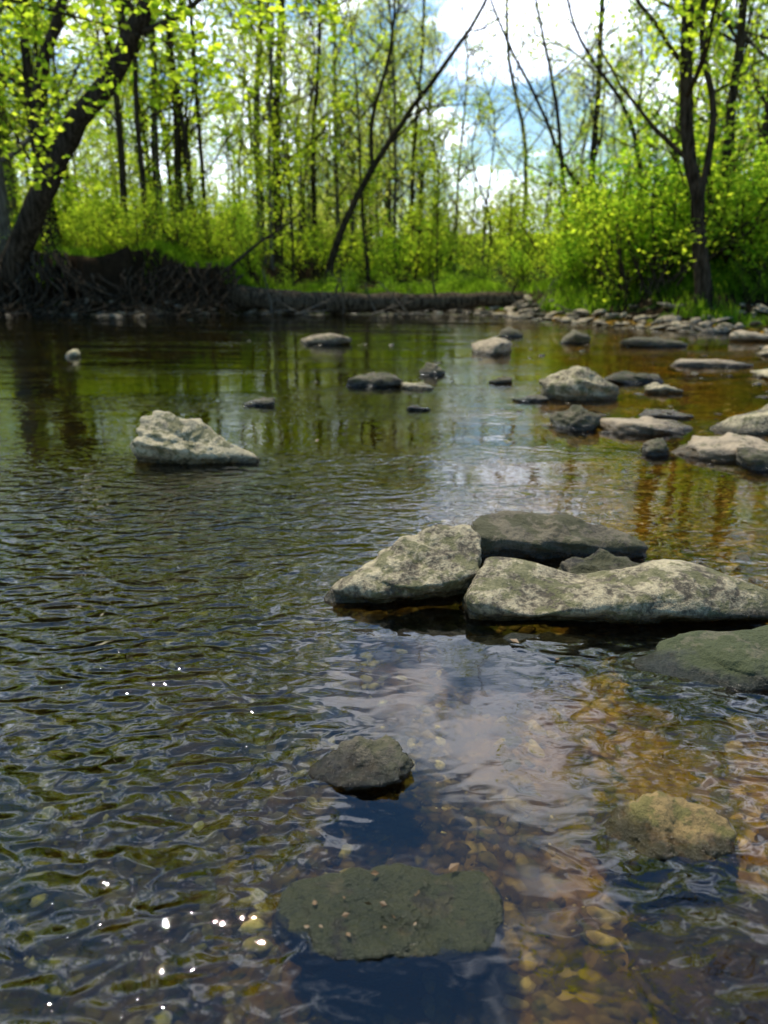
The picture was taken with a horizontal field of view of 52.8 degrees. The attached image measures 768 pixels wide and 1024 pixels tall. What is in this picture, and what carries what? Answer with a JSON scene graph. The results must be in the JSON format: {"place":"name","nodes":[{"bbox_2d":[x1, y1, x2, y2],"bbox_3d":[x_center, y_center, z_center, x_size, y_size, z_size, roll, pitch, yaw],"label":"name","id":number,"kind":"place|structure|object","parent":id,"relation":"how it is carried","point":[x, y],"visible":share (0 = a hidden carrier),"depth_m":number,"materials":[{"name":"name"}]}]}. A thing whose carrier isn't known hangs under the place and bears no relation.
{"place":"outdoors","nodes":[
{"label":"outdoors","id":0,"kind":"place"},
{"bbox_2d":[0,233,767,1023],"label":"ground","id":1,"kind":"structure","parent":0,"point":[98,435],"depth_m":1.57,"materials":[{"name":"soil"}]},
{"bbox_2d":[0,7,17,223],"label":"tall tree","id":2,"kind":"object","parent":1,"relation":"on","point":[13,203],"visible":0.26,"depth_m":19.34,"materials":[{"name":"grey plant"}]},
{"bbox_2d":[0,0,64,257],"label":"tall tree","id":3,"kind":"object","parent":1,"relation":"on","point":[27,69],"visible":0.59,"depth_m":16.69,"materials":[{"name":"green plant"}]},
{"bbox_2d":[0,5,146,253],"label":"tall tree","id":4,"kind":"object","parent":1,"relation":"on","point":[5,229],"visible":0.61,"depth_m":16.82,"materials":[{"name":"green plant"}]},
{"bbox_2d":[0,0,205,309],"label":"leaning tree","id":5,"kind":"object","parent":1,"relation":"on","point":[21,243],"visible":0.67,"depth_m":13.92,"materials":[{"name":"brown plant"}]},
{"bbox_2d":[52,0,155,247],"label":"tall tree","id":6,"kind":"object","parent":1,"relation":"on","point":[117,118],"visible":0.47,"depth_m":18.28,"materials":[{"name":"green plant"}]},
{"bbox_2d":[0,249,267,316],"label":"exposed tree roots","id":7,"kind":"object","parent":1,"relation":"on","point":[76,281],"visible":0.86,"depth_m":14.68,"materials":[{"name":"brown plant"}]},
{"bbox_2d":[0,153,283,280],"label":"shrub thicket","id":8,"kind":"object","parent":1,"relation":"on","point":[203,242],"visible":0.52,"depth_m":16.66,"materials":[{"name":"green plant"}]},
{"bbox_2d":[97,0,186,241],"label":"tall tree","id":9,"kind":"object","parent":1,"relation":"on","point":[155,137],"visible":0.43,"depth_m":19.68,"materials":[{"name":"green plant"}]},
{"bbox_2d":[86,0,230,245],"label":"tall tree","id":10,"kind":"object","parent":1,"relation":"on","point":[199,135],"visible":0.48,"depth_m":17.42,"materials":[{"name":"green plant"}]},
{"bbox_2d":[114,0,257,247],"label":"tall tree","id":11,"kind":"object","parent":1,"relation":"on","point":[178,145],"visible":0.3,"depth_m":20.07,"materials":[{"name":"green plant"}]},
{"bbox_2d":[125,0,261,244],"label":"tall tree","id":12,"kind":"object","parent":1,"relation":"on","point":[142,168],"visible":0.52,"depth_m":16.63,"materials":[{"name":"green plant"}]},
{"bbox_2d":[125,0,264,249],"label":"tall tree","id":13,"kind":"object","parent":1,"relation":"on","point":[184,133],"visible":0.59,"depth_m":19.48,"materials":[{"name":"green plant"}]},
{"bbox_2d":[130,410,264,474],"bbox_3d":[-0.743,-0.284,3.114,0.537,0.249,0.276,0,17,0],"label":"boulder","id":14,"kind":"object","parent":1,"relation":"on","point":[168,440],"visible":0.99,"depth_m":3.04,"materials":[{"name":"stone"}]},
{"bbox_2d":[221,195,321,273],"bbox_3d":[-2.268,-5.444,15.286,2.196,1.603,0.276,-4,17,-12],"label":"dead branch","id":15,"kind":"object","parent":1,"relation":"on","point":[239,259],"visible":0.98,"depth_m":15.23,"materials":[{"name":"brown wood"}]},
{"bbox_2d":[193,0,357,263],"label":"tall tree","id":16,"kind":"object","parent":1,"relation":"on","point":[332,72],"visible":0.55,"depth_m":21.02,"materials":[{"name":"green plant"}]},
{"bbox_2d":[208,0,366,262],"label":"tall tree","id":17,"kind":"object","parent":1,"relation":"on","point":[277,174],"visible":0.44,"depth_m":21.94,"materials":[{"name":"green plant"}]},
{"bbox_2d":[208,0,387,270],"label":"tall tree","id":18,"kind":"object","parent":1,"relation":"on","point":[269,199],"visible":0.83,"depth_m":18.46,"materials":[{"name":"green plant"}]},
{"bbox_2d":[257,0,370,279],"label":"tall tree","id":19,"kind":"object","parent":1,"relation":"on","point":[312,173],"visible":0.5,"depth_m":23.70,"materials":[{"name":"green plant"}]},
{"bbox_2d":[59,178,665,283],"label":"understory shrubs","id":20,"kind":"object","parent":1,"relation":"on","point":[397,252],"visible":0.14,"depth_m":22.87,"materials":[{"name":"green plant"}]},
{"bbox_2d":[15,143,734,265],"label":"distant shrubs","id":21,"kind":"object","parent":1,"relation":"on","point":[327,217],"visible":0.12,"depth_m":34.80,"materials":[{"name":"green plant"}]},
{"bbox_2d":[227,272,530,313],"bbox_3d":[0.356,-4.315,15.249,7.143,0.797,0.602,0,17,0],"label":"fallen log","id":22,"kind":"object","parent":1,"relation":"on","point":[257,298],"visible":0.78,"depth_m":15.12,"materials":[{"name":"brown wood"}]},
{"bbox_2d":[266,248,495,293],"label":"bank shrubs","id":23,"kind":"object","parent":1,"relation":"on","point":[443,285],"visible":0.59,"depth_m":17.95,"materials":[{"name":"green plant"}]},
{"bbox_2d":[0,454,767,1023],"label":"creek bed pebbles","id":24,"kind":"object","parent":1,"relation":"on","point":[184,958],"visible":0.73,"depth_m":1.24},
{"bbox_2d":[0,0,767,284],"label":"saplings","id":25,"kind":"object","parent":1,"relation":"on","point":[191,143],"visible":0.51,"depth_m":21.74,"materials":[{"name":"green plant"}]},
{"bbox_2d":[0,0,767,279],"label":"distant trees","id":26,"kind":"object","parent":1,"relation":"on","point":[372,76],"visible":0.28,"depth_m":31.01,"materials":[{"name":"green plant"}]},
{"bbox_2d":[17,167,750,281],"bbox_3d":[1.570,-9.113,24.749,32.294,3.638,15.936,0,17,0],"label":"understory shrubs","id":27,"kind":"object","parent":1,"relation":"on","point":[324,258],"visible":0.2,"depth_m":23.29,"materials":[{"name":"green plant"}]},
{"bbox_2d":[0,295,767,410],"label":"shore stones","id":28,"kind":"object","parent":1,"relation":"on","point":[671,322],"visible":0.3,"depth_m":12.15,"materials":[{"name":"grey stone"}]},
{"bbox_2d":[272,863,504,989],"bbox_3d":[0.004,0.496,0.909,0.275,0.109,0.149,0,17,0],"label":"mossy slab","id":29,"kind":"object","parent":1,"relation":"on","point":[454,936],"depth_m":0.88,"materials":[{"name":"green stone"}]},
{"bbox_2d":[30,238,767,327],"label":"grass","id":30,"kind":"structure","parent":1,"relation":"on","point":[188,257],"depth_m":13.90,"materials":[{"name":"green plant"}]},
{"bbox_2d":[323,524,481,610],"bbox_3d":[0.043,0.136,1.810,0.366,0.195,0.241,0,17,0],"label":"boulder","id":31,"kind":"object","parent":1,"relation":"on","point":[437,565],"visible":0.94,"depth_m":1.75,"materials":[{"name":"stone"}]},
{"bbox_2d":[327,0,500,266],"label":"tall tree","id":32,"kind":"object","parent":1,"relation":"on","point":[422,32],"visible":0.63,"depth_m":26.92,"materials":[{"name":"green plant"}]},
{"bbox_2d":[262,259,587,315],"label":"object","id":33,"kind":"object","parent":1,"relation":"on","point":[404,313],"visible":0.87,"depth_m":14.53,"materials":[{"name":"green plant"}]},
{"bbox_2d":[322,0,532,285],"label":"arching tree","id":34,"kind":"object","parent":1,"relation":"on","point":[374,163],"visible":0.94,"depth_m":19.83,"materials":[{"name":"green plant"}]},
{"bbox_2d":[129,263,767,489],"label":"creek bed cobbles","id":35,"kind":"object","parent":1,"relation":"on","point":[363,475],"visible":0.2,"depth_m":4.21,"materials":[{"name":"grey stone"}]},
{"bbox_2d":[248,340,767,584],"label":"bar stones","id":36,"kind":"object","parent":1,"relation":"on","point":[743,559],"visible":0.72,"depth_m":3.08,"materials":[{"name":"grey stone"}]},
{"bbox_2d":[434,632,593,694],"bbox_3d":[0.272,0.295,1.552,0.336,0.080,0.168,0,17,0],"label":"submerged rock","id":37,"kind":"object","parent":1,"relation":"on","point":[504,665],"visible":1,"depth_m":1.52,"materials":[{"name":"grey stone"}]},
{"bbox_2d":[464,0,587,263],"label":"tall tree","id":38,"kind":"object","parent":1,"relation":"on","point":[522,124],"visible":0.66,"depth_m":24.39,"materials":[{"name":"green plant"}]},
{"bbox_2d":[448,0,653,226],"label":"slender leaning tree","id":39,"kind":"object","parent":1,"relation":"on","point":[545,118],"visible":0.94,"depth_m":14.29,"materials":[{"name":"green plant"}]},
{"bbox_2d":[466,0,649,217],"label":"slender leaning tree","id":40,"kind":"object","parent":1,"relation":"on","point":[556,105],"visible":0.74,"depth_m":21.19,"materials":[{"name":"green plant"}]},
{"bbox_2d":[471,510,648,568],"bbox_3d":[0.451,0.075,2.098,0.516,0.148,0.213,0,17,0],"label":"rock","id":41,"kind":"object","parent":1,"relation":"on","point":[553,541],"visible":0.75,"depth_m":2.02,"materials":[{"name":"grey stone"}]},
{"bbox_2d":[549,405,601,438],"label":"rock","id":42,"kind":"object","parent":1,"relation":"on","point":[576,421],"visible":1,"depth_m":3.71,"materials":[{"name":"grey stone"}]},
{"bbox_2d":[510,0,656,190],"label":"tall tree","id":43,"kind":"object","parent":1,"relation":"on","point":[599,81],"visible":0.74,"depth_m":23.13,"materials":[{"name":"green plant"}]},
{"bbox_2d":[518,0,704,203],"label":"slender leaning tree","id":44,"kind":"object","parent":1,"relation":"on","point":[617,95],"visible":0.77,"depth_m":16.16,"materials":[{"name":"green plant"}]},
{"bbox_2d":[462,557,767,627],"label":"boulder","id":45,"kind":"object","parent":1,"relation":"on","point":[504,591],"visible":1,"depth_m":1.64,"materials":[{"name":"stone"}]},
{"bbox_2d":[486,48,767,301],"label":"shrub thicket","id":46,"kind":"object","parent":1,"relation":"on","point":[609,266],"visible":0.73,"depth_m":12.41,"materials":[{"name":"green plant"}]},
{"bbox_2d":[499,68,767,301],"bbox_3d":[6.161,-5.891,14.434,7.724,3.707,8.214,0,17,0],"label":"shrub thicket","id":47,"kind":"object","parent":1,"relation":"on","point":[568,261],"visible":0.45,"depth_m":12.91,"materials":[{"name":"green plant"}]},
{"bbox_2d":[597,416,692,443],"bbox_3d":[1.258,-0.399,3.728,0.467,0.114,0.309,0,17,0],"label":"rock","id":48,"kind":"object","parent":1,"relation":"on","point":[642,429],"visible":0.96,"depth_m":3.62,"materials":[{"name":"grey stone"}]},
{"bbox_2d":[640,438,669,466],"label":"rock","id":49,"kind":"object","parent":1,"relation":"on","point":[655,452],"visible":0.95,"depth_m":3.18,"materials":[{"name":"grey stone"}]},
{"bbox_2d":[569,0,767,305],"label":"tree","id":50,"kind":"object","parent":1,"relation":"on","point":[696,180],"visible":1,"depth_m":10.91,"materials":[{"name":"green plant"}]},
{"bbox_2d":[596,0,752,195],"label":"tall tree","id":51,"kind":"object","parent":1,"relation":"on","point":[656,51],"visible":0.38,"depth_m":17.49,"materials":[{"name":"green plant"}]},
{"bbox_2d":[587,0,767,258],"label":"tall tree","id":52,"kind":"object","parent":1,"relation":"on","point":[754,45],"visible":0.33,"depth_m":14.42,"materials":[{"name":"green plant"}]},
{"bbox_2d":[615,0,747,245],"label":"tall tree","id":53,"kind":"object","parent":1,"relation":"on","point":[738,40],"visible":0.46,"depth_m":12.52,"materials":[{"name":"green plant"}]},
{"bbox_2d":[613,625,767,708],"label":"rock","id":54,"kind":"object","parent":1,"relation":"on","point":[721,668],"visible":1,"depth_m":1.42,"materials":[{"name":"stone"}]},
{"bbox_2d":[621,893,767,1023],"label":"submerged rock","id":55,"kind":"object","parent":1,"relation":"on","point":[708,965],"visible":1,"depth_m":0.86,"materials":[{"name":"grey stone"}]},
{"bbox_2d":[668,432,767,475],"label":"rock","id":56,"kind":"object","parent":1,"relation":"on","point":[699,451],"visible":0.84,"depth_m":3.14,"materials":[{"name":"grey stone"}]},
{"bbox_2d":[694,0,767,169],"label":"tall tree","id":57,"kind":"object","parent":1,"relation":"on","point":[751,9],"visible":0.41,"depth_m":13.66,"materials":[{"name":"green plant"}]},
{"bbox_2d":[699,404,767,441],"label":"rock","id":58,"kind":"object","parent":1,"relation":"on","point":[754,423],"visible":0.91,"depth_m":3.63,"materials":[{"name":"stone"}]},
{"bbox_2d":[721,0,767,200],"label":"tall tree","id":59,"kind":"object","parent":1,"relation":"on","point":[756,86],"visible":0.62,"depth_m":17.40,"materials":[{"name":"green plant"}]},
{"bbox_2d":[729,330,767,341],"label":"rock","id":60,"kind":"object","parent":1,"relation":"on","point":[740,335],"visible":0.8,"depth_m":8.76,"materials":[{"name":"grey stone"}]},
{"bbox_2d":[735,447,767,478],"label":"rock","id":61,"kind":"object","parent":1,"relation":"on","point":[751,461],"visible":1,"depth_m":2.95,"materials":[{"name":"grey stone"}]},
{"bbox_2d":[750,369,767,378],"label":"rock","id":62,"kind":"object","parent":1,"relation":"on","point":[763,373],"visible":0.83,"depth_m":5.67,"materials":[{"name":"stone"}]},
{"bbox_2d":[0,311,767,765],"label":"water","id":63,"kind":"structure","parent":0,"point":[200,349],"depth_m":7.03,"materials":[{"name":"liquid"}]},
{"bbox_2d":[65,349,80,359],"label":"rock","id":64,"kind":"object","parent":63,"relation":"in","point":[73,353],"visible":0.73,"depth_m":7.04,"materials":[{"name":"stone"}]},
{"bbox_2d":[243,397,275,415],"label":"rock","id":65,"kind":"object","parent":63,"relation":"in","point":[262,403],"visible":0.94,"depth_m":4.38,"materials":[{"name":"grey stone"}]},
{"bbox_2d":[301,333,351,347],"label":"rock","id":66,"kind":"object","parent":63,"relation":"in","point":[329,339],"visible":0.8,"depth_m":8.30,"materials":[{"name":"grey stone"}]},
{"bbox_2d":[304,734,414,801],"bbox_3d":[-0.037,0.387,1.152,0.164,0.081,0.115,0,17,0],"label":"rock","id":67,"kind":"object","parent":63,"relation":"in","point":[355,768],"visible":1,"depth_m":1.13,"materials":[{"name":"grey stone"}]},
{"bbox_2d":[345,372,402,393],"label":"rock","id":68,"kind":"object","parent":63,"relation":"in","point":[383,380],"visible":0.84,"depth_m":5.17,"materials":[{"name":"grey stone"}]},
{"bbox_2d":[399,382,436,397],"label":"rock","id":69,"kind":"object","parent":63,"relation":"in","point":[417,386],"visible":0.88,"depth_m":5.04,"materials":[{"name":"stone"}]},
{"bbox_2d":[406,405,430,416],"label":"rock","id":70,"kind":"object","parent":63,"relation":"in","point":[421,412],"visible":0.98,"depth_m":4.24,"materials":[{"name":"grey stone"}]},
{"bbox_2d":[304,439,558,935],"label":"fallen leaves","id":71,"kind":"object","parent":63,"relation":"on","point":[453,866],"visible":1,"depth_m":0.90,"materials":[{"name":"brown plant"}]},
{"bbox_2d":[419,362,444,382],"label":"rock","id":72,"kind":"object","parent":63,"relation":"in","point":[429,369],"visible":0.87,"depth_m":5.76,"materials":[{"name":"grey stone"}]},
{"bbox_2d":[471,337,512,354],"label":"rock","id":73,"kind":"object","parent":63,"relation":"in","point":[495,346],"visible":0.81,"depth_m":7.33,"materials":[{"name":"grey stone"}]},
{"bbox_2d":[488,376,512,390],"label":"rock","id":74,"kind":"object","parent":63,"relation":"in","point":[506,380],"visible":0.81,"depth_m":5.30,"materials":[{"name":"grey stone"}]},
{"bbox_2d":[499,327,522,336],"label":"rock","id":75,"kind":"object","parent":63,"relation":"in","point":[509,332],"visible":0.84,"depth_m":9.44,"materials":[{"name":"grey stone"}]},
{"bbox_2d":[512,394,548,408],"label":"rock","id":76,"kind":"object","parent":63,"relation":"in","point":[537,401],"visible":0.98,"depth_m":4.54,"materials":[{"name":"grey stone"}]},
{"bbox_2d":[559,330,590,343],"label":"rock","id":77,"kind":"object","parent":63,"relation":"in","point":[574,337],"visible":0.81,"depth_m":8.45,"materials":[{"name":"grey stone"}]},
{"bbox_2d":[539,366,619,409],"bbox_3d":[1.196,-0.765,4.726,0.483,0.254,0.381,0,17,0],"label":"rock","id":78,"kind":"object","parent":63,"relation":"in","point":[576,384],"visible":0.92,"depth_m":4.60,"materials":[{"name":"stone"}]},
{"bbox_2d":[558,548,639,573],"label":"rock","id":79,"kind":"object","parent":63,"relation":"on","point":[599,559],"visible":0.34,"depth_m":1.85,"materials":[{"name":"grey stone"}]},
{"bbox_2d":[605,371,663,391],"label":"rock","id":80,"kind":"object","parent":63,"relation":"in","point":[624,377],"visible":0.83,"depth_m":5.33,"materials":[{"name":"grey stone"}]},
{"bbox_2d":[620,336,687,346],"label":"rock","id":81,"kind":"object","parent":63,"relation":"on","point":[655,341],"visible":0.76,"depth_m":8.07,"materials":[{"name":"grey stone"}]},
{"bbox_2d":[578,791,740,906],"bbox_3d":[0.364,0.432,1.025,0.211,0.106,0.151,0,17,0],"label":"rock","id":82,"kind":"object","parent":63,"relation":"in","point":[657,844],"visible":1,"depth_m":0.99,"materials":[{"name":"brown stone"}]},
{"bbox_2d":[643,382,683,400],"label":"rock","id":83,"kind":"object","parent":63,"relation":"in","point":[658,389],"visible":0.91,"depth_m":4.87,"materials":[{"name":"stone"}]},
{"bbox_2d":[635,409,693,421],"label":"rock","id":84,"kind":"object","parent":63,"relation":"in","point":[665,414],"visible":0.7,"depth_m":4.02,"materials":[{"name":"grey stone"}]},
{"bbox_2d":[667,359,753,369],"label":"rock","id":85,"kind":"object","parent":63,"relation":"in","point":[705,363],"visible":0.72,"depth_m":6.31,"materials":[{"name":"grey stone"}]},
{"bbox_2d":[0,0,767,235],"label":"sky","id":86,"kind":"structure","parent":0,"point":[451,19],"materials":[{"name":"white"}]},
{"bbox_3d":[-5.307,-5.151,3.698,4.309,9.419,6.096,0,17,0],"label":"creekside tree","id":87,"kind":"object","parent":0,"visible":0},
{"bbox_2d":[0,66,75,189],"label":"overhanging branch","id":88,"kind":"object","parent":87,"relation":"attached to","point":[49,139],"visible":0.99,"depth_m":8.27,"materials":[{"name":"green plant"}]},
{"bbox_2d":[0,0,255,134],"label":"overhanging branch","id":89,"kind":"object","parent":87,"relation":"attached to","point":[86,24],"visible":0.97,"depth_m":6.94,"materials":[{"name":"green plant"}]},
{"bbox_2d":[75,0,203,70],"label":"overhanging branch","id":90,"kind":"object","parent":87,"relation":"attached to","point":[183,12],"visible":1,"depth_m":5.32,"materials":[{"name":"green plant"}]},
{"bbox_2d":[61,0,359,67],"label":"overhanging branch","id":91,"kind":"object","parent":87,"relation":"attached to","point":[330,8],"visible":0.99,"depth_m":7.08,"materials":[{"name":"green plant"}]}
]}

